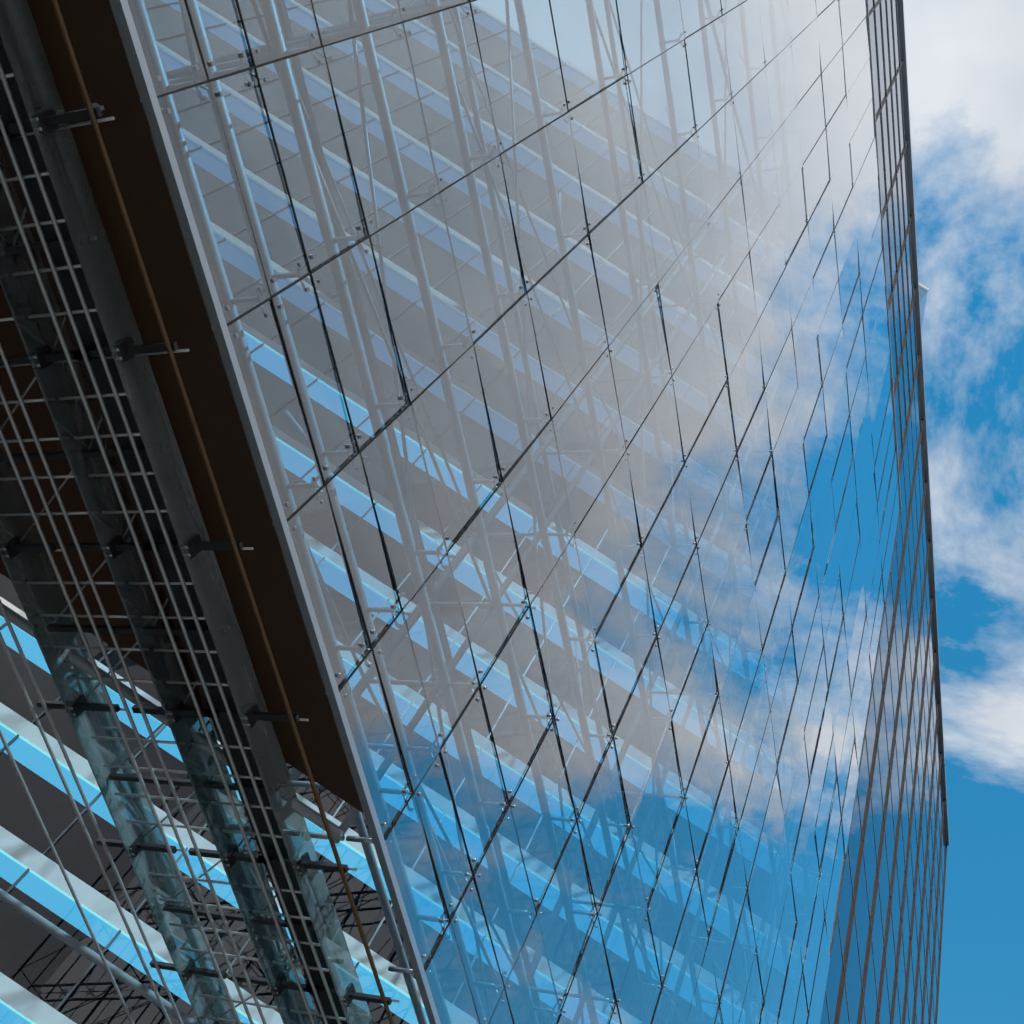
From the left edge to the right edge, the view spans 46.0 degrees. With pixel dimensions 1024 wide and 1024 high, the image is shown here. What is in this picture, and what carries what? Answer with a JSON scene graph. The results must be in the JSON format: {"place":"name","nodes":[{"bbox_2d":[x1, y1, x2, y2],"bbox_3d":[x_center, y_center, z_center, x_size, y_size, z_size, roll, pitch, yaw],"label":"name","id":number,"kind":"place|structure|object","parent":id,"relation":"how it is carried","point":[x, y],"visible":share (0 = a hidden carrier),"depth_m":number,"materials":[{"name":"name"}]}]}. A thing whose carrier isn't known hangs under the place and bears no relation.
{"place":"outdoors","nodes":[
{"label":"outdoors","id":0,"kind":"place"},
{"bbox_2d":[0,0,374,812],"bbox_3d":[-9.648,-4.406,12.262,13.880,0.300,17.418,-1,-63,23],"label":"ceiling","id":1,"kind":"structure","parent":0,"point":[92,26],"depth_m":11.40,"materials":[{"name":"brown wood"}]},
{"bbox_2d":[0,0,857,1022],"bbox_3d":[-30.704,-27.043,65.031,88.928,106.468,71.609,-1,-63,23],"label":"office mullions","id":2,"kind":"object","parent":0,"point":[22,876],"visible":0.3,"depth_m":59.83,"materials":[{"name":"grey metal"}]},
{"bbox_2d":[0,0,928,1023],"bbox_3d":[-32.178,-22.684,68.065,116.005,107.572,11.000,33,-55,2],"label":"office floors","id":3,"kind":"structure","parent":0,"point":[42,970],"depth_m":52.13,"materials":[{"name":"white"}]},
{"bbox_2d":[0,603,343,1023],"bbox_3d":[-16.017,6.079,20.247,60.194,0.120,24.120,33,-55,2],"label":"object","id":4,"kind":"object","parent":3,"relation":"on","point":[86,666],"visible":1,"depth_m":13.16,"materials":[{"name":"paint"}]},
{"bbox_2d":[0,0,373,1023],"bbox_3d":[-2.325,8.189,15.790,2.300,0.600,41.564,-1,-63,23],"label":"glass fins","id":5,"kind":"object","parent":3,"relation":"on","point":[38,92],"depth_m":12.35,"materials":[{"name":"clear glass"}]},
{"bbox_2d":[0,107,391,1023],"bbox_3d":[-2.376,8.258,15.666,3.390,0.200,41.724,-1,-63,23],"label":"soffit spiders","id":6,"kind":"object","parent":3,"relation":"on","point":[48,121],"visible":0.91,"depth_m":12.42,"materials":[{"name":"metal"}]},
{"bbox_2d":[0,37,347,1023],"bbox_3d":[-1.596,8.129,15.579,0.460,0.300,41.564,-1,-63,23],"label":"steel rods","id":7,"kind":"structure","parent":6,"relation":"on","point":[42,213],"depth_m":11.57,"materials":[{"name":"metal"}]},
{"bbox_2d":[0,62,399,1023],"bbox_3d":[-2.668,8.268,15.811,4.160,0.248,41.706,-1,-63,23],"label":"soffit rods","id":8,"kind":"object","parent":6,"relation":"on","point":[128,474],"visible":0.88,"depth_m":12.51,"materials":[{"name":"paint"}]},
{"bbox_2d":[51,0,393,1023],"bbox_3d":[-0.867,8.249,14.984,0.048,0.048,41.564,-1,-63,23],"label":"pipe","id":9,"kind":"object","parent":6,"relation":"on","point":[183,392],"depth_m":10.88,"materials":[{"name":"grey metal"}]},
{"bbox_2d":[65,0,890,1023],"bbox_3d":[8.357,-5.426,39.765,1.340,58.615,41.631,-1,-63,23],"label":"steel frame","id":10,"kind":"object","parent":3,"relation":"on","point":[431,590],"visible":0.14,"depth_m":15.44,"materials":[{"name":"grey metal"}]},
{"bbox_2d":[110,0,900,1023],"bbox_3d":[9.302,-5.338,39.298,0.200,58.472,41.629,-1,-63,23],"label":"screen rails","id":11,"kind":"object","parent":10,"relation":"attached to","point":[136,56],"visible":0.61,"depth_m":11.42,"materials":[{"name":"grey metal"}]},
{"bbox_2d":[140,0,898,1023],"bbox_3d":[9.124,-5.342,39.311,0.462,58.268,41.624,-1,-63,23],"label":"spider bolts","id":12,"kind":"object","parent":10,"relation":"attached to","point":[258,298],"visible":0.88,"depth_m":14.09,"materials":[{"name":"silver metal"}]},
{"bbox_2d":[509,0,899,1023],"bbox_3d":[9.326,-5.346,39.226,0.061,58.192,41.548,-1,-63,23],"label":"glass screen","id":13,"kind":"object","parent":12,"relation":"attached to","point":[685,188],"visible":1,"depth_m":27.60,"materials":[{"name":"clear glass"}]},
{"bbox_2d":[157,0,897,1023],"bbox_3d":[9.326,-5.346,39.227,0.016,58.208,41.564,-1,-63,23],"label":"screen joints","id":14,"kind":"object","parent":13,"relation":"attached to","point":[321,46],"visible":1,"depth_m":16.50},
{"bbox_2d":[179,0,863,1023],"bbox_3d":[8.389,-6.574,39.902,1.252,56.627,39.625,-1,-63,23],"label":"tension rods","id":15,"kind":"object","parent":10,"relation":"attached to","point":[397,378],"visible":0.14,"depth_m":16.81,"materials":[{"name":"paint"}]},
{"bbox_2d":[472,0,1023,1023],"label":"sky","id":16,"kind":"structure","parent":0,"point":[965,58],"materials":[{"name":"blue"}]},
{"label":"ground","id":17,"kind":"structure","parent":0,"visible":0},
{"bbox_2d":[778,0,945,1023],"bbox_3d":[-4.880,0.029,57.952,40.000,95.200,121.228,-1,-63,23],"label":"tower wall","id":18,"kind":"structure","parent":17,"relation":"on","point":[854,983],"depth_m":75.34,"materials":[{"name":"glass"}]},
{"bbox_2d":[808,0,946,1023],"bbox_3d":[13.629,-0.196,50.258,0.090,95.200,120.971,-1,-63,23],"label":"tower fins","id":19,"kind":"object","parent":18,"relation":"attached to","point":[862,845],"visible":0.76,"depth_m":78.11,"materials":[{"name":"grey metal"}]},
{"bbox_2d":[826,0,948,1023],"bbox_3d":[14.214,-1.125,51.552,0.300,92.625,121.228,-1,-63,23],"label":"tower spandrels","id":20,"kind":"object","parent":18,"relation":"attached to","point":[906,96],"visible":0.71,"depth_m":85.56,"materials":[{"name":"grey metal"}]}
]}

